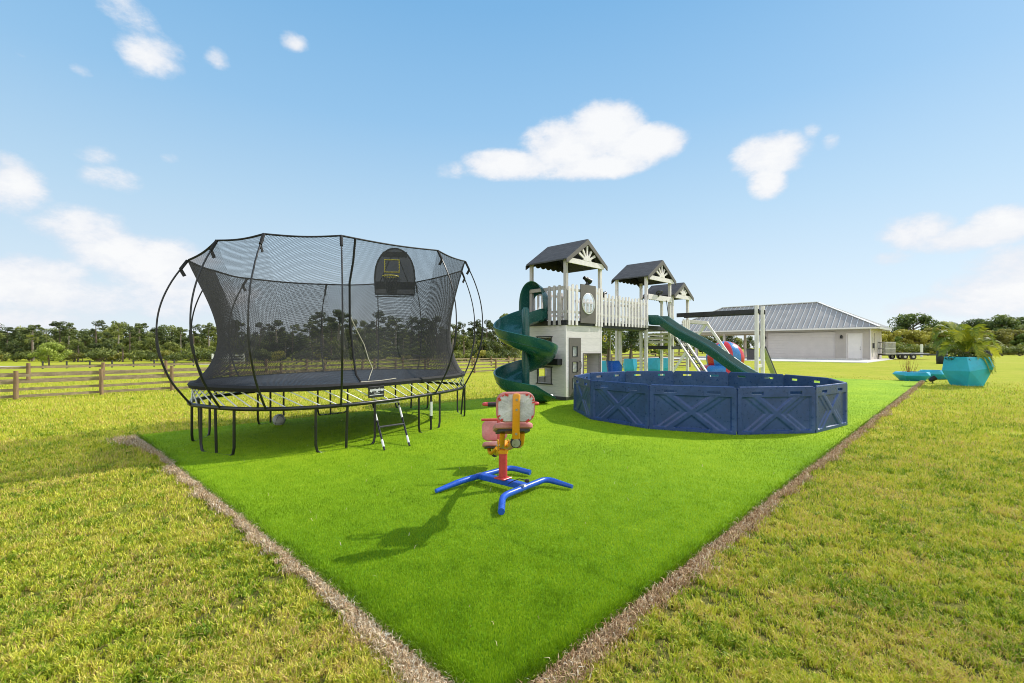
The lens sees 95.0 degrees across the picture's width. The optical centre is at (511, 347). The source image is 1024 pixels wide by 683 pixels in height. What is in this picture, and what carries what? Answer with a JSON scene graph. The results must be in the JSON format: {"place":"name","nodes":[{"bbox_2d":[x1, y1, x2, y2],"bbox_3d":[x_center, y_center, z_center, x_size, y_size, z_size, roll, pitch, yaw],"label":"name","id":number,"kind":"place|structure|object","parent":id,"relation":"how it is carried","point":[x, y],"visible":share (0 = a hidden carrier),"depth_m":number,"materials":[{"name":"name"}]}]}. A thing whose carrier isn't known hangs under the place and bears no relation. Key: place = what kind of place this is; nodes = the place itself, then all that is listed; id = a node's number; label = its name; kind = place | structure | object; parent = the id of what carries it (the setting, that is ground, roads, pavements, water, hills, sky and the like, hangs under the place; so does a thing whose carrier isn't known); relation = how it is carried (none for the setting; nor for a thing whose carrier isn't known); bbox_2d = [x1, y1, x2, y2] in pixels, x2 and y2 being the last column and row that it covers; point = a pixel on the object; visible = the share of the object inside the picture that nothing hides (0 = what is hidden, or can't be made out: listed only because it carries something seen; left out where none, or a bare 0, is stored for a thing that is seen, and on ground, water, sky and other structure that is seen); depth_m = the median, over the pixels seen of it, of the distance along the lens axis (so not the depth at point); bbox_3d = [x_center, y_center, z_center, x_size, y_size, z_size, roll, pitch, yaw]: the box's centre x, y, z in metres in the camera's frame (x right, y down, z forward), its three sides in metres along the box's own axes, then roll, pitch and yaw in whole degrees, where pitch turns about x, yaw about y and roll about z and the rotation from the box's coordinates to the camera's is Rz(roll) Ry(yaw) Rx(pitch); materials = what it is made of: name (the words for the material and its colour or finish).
{"place":"outdoors","nodes":[
{"label":"outdoors","id":0,"kind":"place"},
{"bbox_2d":[0,348,1023,682],"bbox_3d":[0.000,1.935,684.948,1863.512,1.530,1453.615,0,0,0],"label":"lawn","id":1,"kind":"structure","parent":0,"point":[1010,368],"depth_m":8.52,"materials":[{"name":"green plant"}]},
{"bbox_2d":[0,327,19,342],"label":"pine tree","id":2,"kind":"object","parent":1,"relation":"on","point":[7,329],"visible":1,"depth_m":99.17,"materials":[{"name":"green plant"}]},
{"bbox_2d":[1,339,21,360],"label":"broadleaf tree","id":3,"kind":"object","parent":1,"relation":"on","point":[11,347],"visible":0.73,"depth_m":93.83,"materials":[{"name":"green plant"}]},
{"bbox_2d":[3,352,27,361],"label":"shrub","id":4,"kind":"object","parent":1,"relation":"on","point":[19,356],"visible":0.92,"depth_m":88.34,"materials":[{"name":"green plant"}]},
{"bbox_2d":[0,331,34,354],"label":"broadleaf tree","id":5,"kind":"object","parent":1,"relation":"on","point":[12,338],"visible":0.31,"depth_m":110.86,"materials":[{"name":"green plant"}]},
{"bbox_2d":[15,338,37,359],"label":"broadleaf tree","id":6,"kind":"object","parent":1,"relation":"on","point":[26,347],"visible":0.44,"depth_m":99.99,"materials":[{"name":"green plant"}]},
{"bbox_2d":[19,325,42,359],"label":"pine tree","id":7,"kind":"object","parent":1,"relation":"on","point":[29,328],"visible":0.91,"depth_m":99.09,"materials":[{"name":"green plant"}]},
{"bbox_2d":[24,334,38,360],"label":"cabbage palm","id":8,"kind":"object","parent":1,"relation":"on","point":[32,341],"visible":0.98,"depth_m":92.17,"materials":[{"name":"green plant"}]},
{"bbox_2d":[35,337,63,360],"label":"broadleaf tree","id":9,"kind":"object","parent":1,"relation":"on","point":[48,339],"visible":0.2,"depth_m":95.41,"materials":[{"name":"green plant"}]},
{"bbox_2d":[27,341,72,365],"bbox_3d":[-53.931,0.842,55.087,3.525,3.191,3.085,0,0,-16],"label":"broadleaf tree","id":10,"kind":"object","parent":1,"relation":"on","point":[49,349],"visible":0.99,"depth_m":54.88,"materials":[{"name":"green plant"}]},
{"bbox_2d":[46,327,67,341],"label":"broadleaf tree","id":11,"kind":"object","parent":1,"relation":"on","point":[56,338],"visible":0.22,"depth_m":118.41,"materials":[{"name":"green plant"}]},
{"bbox_2d":[48,321,70,360],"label":"pine tree","id":12,"kind":"object","parent":1,"relation":"on","point":[62,327],"visible":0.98,"depth_m":97.88,"materials":[{"name":"green plant"}]},
{"bbox_2d":[60,322,76,348],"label":"pine tree","id":13,"kind":"object","parent":1,"relation":"on","point":[72,328],"visible":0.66,"depth_m":103.23,"materials":[{"name":"green plant"}]},
{"bbox_2d":[67,339,88,360],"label":"broadleaf tree","id":14,"kind":"object","parent":1,"relation":"on","point":[75,348],"visible":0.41,"depth_m":97.07,"materials":[{"name":"green plant"}]},
{"bbox_2d":[65,353,102,361],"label":"shrub","id":15,"kind":"object","parent":1,"relation":"on","point":[72,355],"visible":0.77,"depth_m":88.08,"materials":[{"name":"green plant"}]},
{"bbox_2d":[79,335,92,358],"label":"broadleaf tree","id":16,"kind":"object","parent":1,"relation":"on","point":[88,341],"visible":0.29,"depth_m":116.77,"materials":[{"name":"green plant"}]},
{"bbox_2d":[83,342,106,360],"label":"broadleaf tree","id":17,"kind":"object","parent":1,"relation":"on","point":[94,345],"visible":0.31,"depth_m":94.83,"materials":[{"name":"green plant"}]},
{"bbox_2d":[84,320,107,343],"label":"pine tree","id":18,"kind":"object","parent":1,"relation":"on","point":[92,331],"visible":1,"depth_m":99.03,"materials":[{"name":"green plant"}]},
{"bbox_2d":[82,348,115,360],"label":"shrub","id":19,"kind":"object","parent":1,"relation":"on","point":[97,354],"visible":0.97,"depth_m":89.23,"materials":[{"name":"green plant"}]},
{"bbox_2d":[94,337,123,360],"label":"broadleaf tree","id":20,"kind":"object","parent":1,"relation":"on","point":[109,344],"visible":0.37,"depth_m":96.36,"materials":[{"name":"green plant"}]},
{"bbox_2d":[97,329,122,348],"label":"broadleaf tree","id":21,"kind":"object","parent":1,"relation":"on","point":[104,336],"visible":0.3,"depth_m":120.94,"materials":[{"name":"green plant"}]},
{"bbox_2d":[107,321,126,359],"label":"pine tree","id":22,"kind":"object","parent":1,"relation":"on","point":[115,325],"visible":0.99,"depth_m":99.62,"materials":[{"name":"green plant"}]},
{"bbox_2d":[119,337,138,352],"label":"broadleaf tree","id":23,"kind":"object","parent":1,"relation":"on","point":[126,341],"visible":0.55,"depth_m":111.80,"materials":[{"name":"green plant"}]},
{"bbox_2d":[121,326,139,359],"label":"pine tree","id":24,"kind":"object","parent":1,"relation":"on","point":[131,329],"visible":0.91,"depth_m":102.53,"materials":[{"name":"green plant"}]},
{"bbox_2d":[120,350,146,361],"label":"shrub","id":25,"kind":"object","parent":1,"relation":"on","point":[138,353],"visible":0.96,"depth_m":89.10,"materials":[{"name":"green plant"}]},
{"bbox_2d":[128,323,148,357],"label":"pine tree","id":26,"kind":"object","parent":1,"relation":"on","point":[140,326],"visible":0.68,"depth_m":107.56,"materials":[{"name":"green plant"}]},
{"bbox_2d":[129,341,149,360],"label":"broadleaf tree","id":27,"kind":"object","parent":1,"relation":"on","point":[140,345],"visible":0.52,"depth_m":94.67,"materials":[{"name":"green plant"}]},
{"bbox_2d":[143,337,164,360],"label":"broadleaf tree","id":28,"kind":"object","parent":1,"relation":"on","point":[151,344],"visible":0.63,"depth_m":95.29,"materials":[{"name":"green plant"}]},
{"bbox_2d":[148,327,163,359],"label":"pine tree","id":29,"kind":"object","parent":1,"relation":"on","point":[160,336],"visible":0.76,"depth_m":98.59,"materials":[{"name":"green plant"}]},
{"bbox_2d":[147,324,171,358],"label":"broadleaf tree","id":30,"kind":"object","parent":1,"relation":"on","point":[167,329],"visible":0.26,"depth_m":111.88,"materials":[{"name":"green plant"}]},
{"bbox_2d":[160,341,182,359],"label":"broadleaf tree","id":31,"kind":"object","parent":1,"relation":"on","point":[173,349],"visible":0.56,"depth_m":96.11,"materials":[{"name":"green plant"}]},
{"bbox_2d":[163,352,187,361],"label":"shrub","id":32,"kind":"object","parent":1,"relation":"on","point":[171,356],"visible":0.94,"depth_m":86.29,"materials":[{"name":"green plant"}]},
{"bbox_2d":[166,336,188,351],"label":"broadleaf tree","id":33,"kind":"object","parent":1,"relation":"on","point":[183,341],"visible":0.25,"depth_m":112.38,"materials":[{"name":"green plant"}]},
{"bbox_2d":[173,327,187,357],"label":"pine tree","id":34,"kind":"object","parent":1,"relation":"on","point":[180,330],"visible":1,"depth_m":103.12,"materials":[{"name":"green plant"}]},
{"bbox_2d":[42,358,326,368],"bbox_3d":[-34.750,1.690,52.750,26.376,0.795,0.137,0,0,-31],"label":"field fence","id":35,"kind":"object","parent":1,"relation":"on","point":[173,360],"visible":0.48,"depth_m":48.67,"materials":[{"name":"brown wood"}]},
{"bbox_2d":[178,346,202,361],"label":"shrub","id":36,"kind":"object","parent":1,"relation":"on","point":[183,352],"visible":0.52,"depth_m":85.47,"materials":[{"name":"green plant"}]},
{"bbox_2d":[185,324,201,343],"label":"pine tree","id":37,"kind":"object","parent":1,"relation":"on","point":[197,327],"visible":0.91,"depth_m":103.80,"materials":[{"name":"green plant"}]},
{"bbox_2d":[186,336,207,351],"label":"broadleaf tree","id":38,"kind":"object","parent":1,"relation":"on","point":[199,343],"visible":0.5,"depth_m":112.18,"materials":[{"name":"green plant"}]},
{"bbox_2d":[188,347,212,361],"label":"shrub","id":39,"kind":"object","parent":1,"relation":"on","point":[200,354],"visible":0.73,"depth_m":86.13,"materials":[{"name":"green plant"}]},
{"bbox_2d":[199,322,216,348],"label":"pine tree","id":40,"kind":"object","parent":1,"relation":"on","point":[207,330],"visible":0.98,"depth_m":106.08,"materials":[{"name":"green plant"}]},
{"bbox_2d":[0,356,521,381],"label":"rail fence","id":41,"kind":"object","parent":1,"relation":"on","point":[28,366],"visible":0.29,"depth_m":21.66,"materials":[{"name":"brown wood"}]},
{"bbox_2d":[0,356,628,399],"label":"rail fence","id":42,"kind":"object","parent":1,"relation":"on","point":[15,382],"visible":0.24,"depth_m":14.49,"materials":[{"name":"brown wood"}]},
{"bbox_2d":[453,350,469,360],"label":"shrub","id":43,"kind":"object","parent":1,"relation":"on","point":[457,354],"visible":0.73,"depth_m":89.19,"materials":[{"name":"green plant"}]},
{"bbox_2d":[457,322,470,339],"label":"pine tree","id":44,"kind":"object","parent":1,"relation":"on","point":[463,332],"visible":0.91,"depth_m":98.74,"materials":[{"name":"green plant"}]},
{"bbox_2d":[456,336,477,354],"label":"broadleaf tree","id":45,"kind":"object","parent":1,"relation":"on","point":[460,347],"visible":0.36,"depth_m":98.96,"materials":[{"name":"green plant"}]},
{"bbox_2d":[467,319,483,359],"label":"pine tree","id":46,"kind":"object","parent":1,"relation":"on","point":[479,325],"visible":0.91,"depth_m":104.34,"materials":[{"name":"green plant"}]},
{"bbox_2d":[473,337,495,359],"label":"broadleaf tree","id":47,"kind":"object","parent":1,"relation":"on","point":[489,344],"visible":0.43,"depth_m":94.30,"materials":[{"name":"green plant"}]},
{"bbox_2d":[476,320,494,337],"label":"pine tree","id":48,"kind":"object","parent":1,"relation":"on","point":[488,323],"visible":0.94,"depth_m":101.98,"materials":[{"name":"green plant"}]},
{"bbox_2d":[491,340,503,359],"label":"broadleaf tree","id":49,"kind":"object","parent":1,"relation":"on","point":[498,348],"visible":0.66,"depth_m":96.78,"materials":[{"name":"green plant"}]},
{"bbox_2d":[500,348,517,359],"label":"shrub","id":50,"kind":"object","parent":1,"relation":"on","point":[506,354],"visible":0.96,"depth_m":89.31,"materials":[{"name":"green plant"}]},
{"bbox_2d":[98,381,924,682],"bbox_3d":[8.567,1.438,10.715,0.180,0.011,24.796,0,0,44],"label":"mulch bed","id":51,"kind":"object","parent":1,"relation":"on","point":[668,582],"visible":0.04,"depth_m":2.86,"materials":[{"name":"wood"}]},
{"bbox_2d":[505,345,521,357],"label":"broadleaf tree","id":52,"kind":"object","parent":1,"relation":"on","point":[508,348],"visible":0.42,"depth_m":98.67,"materials":[{"name":"green plant"}]},
{"bbox_2d":[140,377,917,682],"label":"artificial turf","id":53,"kind":"structure","parent":1,"relation":"on","point":[853,386],"depth_m":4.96,"materials":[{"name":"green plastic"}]},
{"bbox_2d":[272,414,285,424],"bbox_3d":[-4.266,1.325,8.595,0.214,0.216,0.215,0,0,29],"label":"play ball","id":54,"kind":"object","parent":53,"relation":"on","point":[278,419],"visible":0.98,"depth_m":8.52,"materials":[{"name":"plastic"}]},
{"bbox_2d":[155,233,482,455],"bbox_3d":[-2.914,-0.139,8.531,3.984,3.176,5.826,0,0,25],"label":"trampoline","id":55,"kind":"object","parent":53,"relation":"on","point":[375,381],"visible":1,"depth_m":6.89,"materials":[{"name":"black fabric"}]},
{"bbox_2d":[374,248,415,296],"bbox_3d":[-2.651,-1.713,10.531,0.928,1.136,0.403,0,0,-7],"label":"basketball hoop","id":56,"kind":"object","parent":55,"relation":"attached to","point":[394,274],"visible":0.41,"depth_m":10.70,"materials":[{"name":"black"}]},
{"bbox_2d":[371,401,410,450],"bbox_3d":[-1.813,1.136,7.049,0.466,0.574,1.135,0,0,-27],"label":"step ladder","id":57,"kind":"object","parent":53,"relation":"on","point":[380,434],"visible":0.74,"depth_m":6.97,"materials":[{"name":"black metal"}]},
{"bbox_2d":[435,392,572,514],"bbox_3d":[-0.124,0.877,4.700,1.228,1.056,2.033,0,0,-32],"label":"see saw","id":58,"kind":"object","parent":53,"relation":"on","point":[515,412],"visible":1,"depth_m":4.22,"materials":[{"name":"blue paint"}]},
{"bbox_2d":[648,358,667,375],"bbox_3d":[6.459,0.955,20.631,1.105,0.990,1.094,0,0,-6],"label":"planter","id":59,"kind":"object","parent":53,"relation":"on","point":[653,364],"visible":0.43,"depth_m":20.19,"materials":[{"name":"plastic"}]},
{"bbox_2d":[643,341,675,357],"bbox_3d":[6.485,0.112,20.588,1.394,0.897,1.374,0,0,0],"label":"potted palm","id":60,"kind":"object","parent":59,"relation":"on","point":[656,350],"visible":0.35,"depth_m":20.48,"materials":[{"name":"green plant"}]},
{"bbox_2d":[573,371,847,434],"bbox_3d":[4.035,1.022,10.233,5.289,0.777,5.289,0,0,0],"label":"play pit","id":61,"kind":"object","parent":53,"relation":"on","point":[731,403],"visible":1,"depth_m":8.06,"materials":[{"name":"blue plastic"}]},
{"bbox_2d":[699,341,750,376],"bbox_3d":[9.620,0.555,21.200,2.260,1.690,2.260,0,0,0],"label":"inflatable ball","id":62,"kind":"object","parent":53,"relation":"on","point":[733,349],"visible":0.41,"depth_m":20.61,"materials":[{"name":"plastic"}]},
{"bbox_2d":[602,361,614,375],"bbox_3d":[3.702,0.985,18.317,0.748,0.930,0.740,0,0,-17],"label":"planter","id":63,"kind":"object","parent":1,"relation":"on","point":[604,367],"visible":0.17,"depth_m":18.03,"materials":[{"name":"plastic"}]},
{"bbox_2d":[602,330,626,360],"bbox_3d":[3.703,-0.301,18.291,1.430,1.975,1.889,0,0,27],"label":"broadleaf tree","id":64,"kind":"object","parent":63,"relation":"in","point":[607,333],"visible":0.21,"depth_m":18.00,"materials":[{"name":"green plant"}]},
{"bbox_2d":[623,359,636,375],"bbox_3d":[5.301,0.975,21.204,0.635,0.950,0.642,0,0,44],"label":"planter","id":65,"kind":"object","parent":1,"relation":"on","point":[629,364],"visible":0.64,"depth_m":20.98,"materials":[{"name":"plastic"}]},
{"bbox_2d":[622,331,643,358],"bbox_3d":[5.381,-0.350,21.127,1.247,2.028,1.572,0,0,0],"label":"broadleaf tree","id":66,"kind":"object","parent":65,"relation":"in","point":[631,336],"visible":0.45,"depth_m":20.83,"materials":[{"name":"green plant"}]},
{"bbox_2d":[493,239,776,401],"bbox_3d":[4.705,-0.775,14.640,11.126,4.502,5.238,0,0,-45],"label":"playset","id":67,"kind":"object","parent":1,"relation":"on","point":[561,345],"visible":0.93,"depth_m":13.55,"materials":[{"name":"white wood"}]},
{"bbox_2d":[569,338,581,395],"bbox_3d":[1.733,0.520,12.817,0.520,1.570,0.100,0,0,-45],"label":"door","id":68,"kind":"structure","parent":67,"relation":"in","point":[575,364],"depth_m":12.80,"materials":[{"name":"grey wood"}]},
{"bbox_2d":[583,353,600,376],"bbox_3d":[2.347,0.600,13.354,1.020,0.900,0.255,0,0,-45],"label":"serving window","id":69,"kind":"structure","parent":67,"relation":"in","point":[583,353],"depth_m":13.55,"materials":[{"name":"grey wood"}]},
{"bbox_2d":[606,329,622,371],"bbox_3d":[3.293,0.125,15.110,0.625,1.410,0.500,0,0,-45],"label":"swing","id":70,"kind":"object","parent":67,"relation":"hanging from","point":[613,366],"visible":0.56,"depth_m":14.91,"materials":[{"name":"blue plastic"}]},
{"bbox_2d":[584,351,690,368],"bbox_3d":[7.909,0.867,31.391,8.919,1.315,0.136,0,0,-12],"label":"rail fence","id":71,"kind":"object","parent":1,"relation":"on","point":[648,357],"visible":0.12,"depth_m":31.72,"materials":[{"name":"brown wood"}]},
{"bbox_2d":[742,335,753,348],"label":"broadleaf tree","id":72,"kind":"object","parent":1,"relation":"on","point":[749,340],"visible":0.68,"depth_m":96.41,"materials":[{"name":"green plant"}]},
{"bbox_2d":[882,330,902,352],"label":"broadleaf tree","id":73,"kind":"object","parent":1,"relation":"on","point":[887,336],"visible":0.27,"depth_m":71.22,"materials":[{"name":"green plant"}]},
{"bbox_2d":[889,342,912,351],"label":"shrub","id":74,"kind":"object","parent":1,"relation":"on","point":[898,348],"visible":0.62,"depth_m":67.68,"materials":[{"name":"green plant"}]},
{"bbox_2d":[878,342,934,359],"bbox_3d":[39.910,0.295,46.903,5.972,1.750,2.000,0,0,6],"label":"utility trailer","id":75,"kind":"object","parent":1,"relation":"on","point":[885,348],"visible":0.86,"depth_m":46.35,"materials":[{"name":"metal"}]},
{"bbox_2d":[882,329,934,351],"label":"broadleaf tree","id":76,"kind":"object","parent":1,"relation":"on","point":[907,333],"visible":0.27,"depth_m":77.81,"materials":[{"name":"green plant"}]},
{"bbox_2d":[900,344,919,355],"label":"shrub","id":77,"kind":"object","parent":1,"relation":"on","point":[915,348],"visible":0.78,"depth_m":67.32,"materials":[{"name":"green plant"}]},
{"bbox_2d":[892,371,930,380],"bbox_3d":[17.401,1.250,20.428,1.326,0.400,1.316,0,0,-40],"label":"planter","id":78,"kind":"object","parent":1,"relation":"on","point":[912,376],"visible":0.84,"depth_m":20.04,"materials":[{"name":"plastic"}]},
{"bbox_2d":[887,313,946,344],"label":"broadleaf tree","id":79,"kind":"object","parent":1,"relation":"on","point":[905,323],"visible":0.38,"depth_m":87.21,"materials":[{"name":"green plant"}]},
{"bbox_2d":[900,330,935,353],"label":"broadleaf tree","id":80,"kind":"object","parent":1,"relation":"on","point":[922,336],"visible":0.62,"depth_m":76.03,"materials":[{"name":"green plant"}]},
{"bbox_2d":[918,370,945,378],"bbox_3d":[19.268,1.240,21.477,1.273,0.420,1.263,0,0,-11],"label":"planter","id":81,"kind":"object","parent":1,"relation":"on","point":[938,374],"visible":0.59,"depth_m":21.02,"materials":[{"name":"plastic"}]},
{"bbox_2d":[923,327,954,352],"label":"broadleaf tree","id":82,"kind":"object","parent":1,"relation":"on","point":[927,330],"visible":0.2,"depth_m":77.08,"materials":[{"name":"green plant"}]},
{"bbox_2d":[942,356,993,385],"bbox_3d":[17.378,0.900,18.018,1.427,1.100,1.414,0,0,8],"label":"planter","id":83,"kind":"object","parent":1,"relation":"on","point":[966,371],"visible":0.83,"depth_m":17.54,"materials":[{"name":"plastic"}]},
{"bbox_2d":[945,353,979,360],"bbox_3d":[17.406,0.374,18.059,1.327,0.404,0.994,0,0,-26],"label":"underplanting","id":84,"kind":"object","parent":83,"relation":"in","point":[963,355],"visible":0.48,"depth_m":17.94,"materials":[{"name":"green plant"}]},
{"bbox_2d":[929,321,1003,375],"bbox_3d":[17.406,-0.006,18.059,2.620,2.114,1.787,0,0,0],"label":"potted palm","id":85,"kind":"object","parent":83,"relation":"in","point":[963,338],"visible":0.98,"depth_m":17.76,"materials":[{"name":"green plant"}]},
{"bbox_2d":[961,318,1000,329],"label":"broadleaf tree","id":86,"kind":"object","parent":1,"relation":"on","point":[971,322],"visible":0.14,"depth_m":89.85,"materials":[{"name":"green plant"}]},
{"bbox_2d":[982,331,1017,354],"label":"broadleaf tree","id":87,"kind":"object","parent":1,"relation":"on","point":[1002,337],"visible":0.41,"depth_m":74.29,"materials":[{"name":"green plant"}]},
{"bbox_2d":[977,314,1023,353],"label":"broadleaf tree","id":88,"kind":"object","parent":1,"relation":"on","point":[1004,322],"visible":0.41,"depth_m":84.40,"materials":[{"name":"green plant"}]},
{"bbox_2d":[989,343,1015,355],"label":"shrub","id":89,"kind":"object","parent":1,"relation":"on","point":[1004,349],"visible":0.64,"depth_m":66.06,"materials":[{"name":"green plant"}]},
{"bbox_2d":[997,329,1023,354],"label":"broadleaf tree","id":90,"kind":"object","parent":1,"relation":"on","point":[1014,331],"visible":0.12,"depth_m":78.02,"materials":[{"name":"green plant"}]},
{"bbox_2d":[1001,333,1023,354],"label":"broadleaf tree","id":91,"kind":"object","parent":1,"relation":"on","point":[1019,338],"visible":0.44,"depth_m":76.30,"materials":[{"name":"green plant"}]},
{"bbox_2d":[1006,344,1023,355],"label":"shrub","id":92,"kind":"object","parent":1,"relation":"on","point":[1020,349],"visible":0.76,"depth_m":66.36,"materials":[{"name":"green plant"}]},
{"bbox_2d":[0,0,1023,347],"label":"sky","id":93,"kind":"structure","parent":0,"point":[862,158],"materials":[{"name":"blue"}]},
{"bbox_2d":[136,394,902,682],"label":"lawn edging","id":94,"kind":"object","parent":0,"point":[532,676],"depth_m":2.69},
{"bbox_2d":[746,349,753,359],"bbox_3d":[22.450,0.630,44.000,0.760,1.080,0.680,0,0,0],"label":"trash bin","id":95,"kind":"object","parent":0,"point":[750,354],"visible":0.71,"depth_m":43.71,"materials":[{"name":"grey plastic"}]},
{"bbox_2d":[622,356,892,362],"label":"driveway","id":96,"kind":"structure","parent":0,"point":[819,360],"depth_m":41.52,"materials":[{"name":"concrete"}]},
{"bbox_2d":[663,302,892,359],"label":"garage","id":97,"kind":"structure","parent":0,"point":[810,330],"depth_m":48.30,"materials":[{"name":"paint"}]},
{"bbox_2d":[767,332,834,357],"bbox_3d":[29.587,-0.197,48.225,0.040,2.693,6.130,0,0,-45],"label":"garage door","id":98,"kind":"structure","parent":97,"relation":"in","point":[811,344],"depth_m":48.04,"materials":[{"name":"white metal"}]},
{"bbox_2d":[846,333,861,358],"bbox_3d":[32.773,-0.105,44.896,0.140,2.550,1.250,0,0,-45],"label":"entry door","id":99,"kind":"structure","parent":97,"relation":"in","point":[853,341],"depth_m":44.91,"materials":[{"name":"white metal"}]},
{"bbox_2d":[936,351,947,363],"bbox_3d":[31.141,0.693,34.000,0.670,0.955,0.663,0,0,0],"label":"drum","id":100,"kind":"object","parent":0,"point":[939,359],"visible":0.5,"depth_m":33.83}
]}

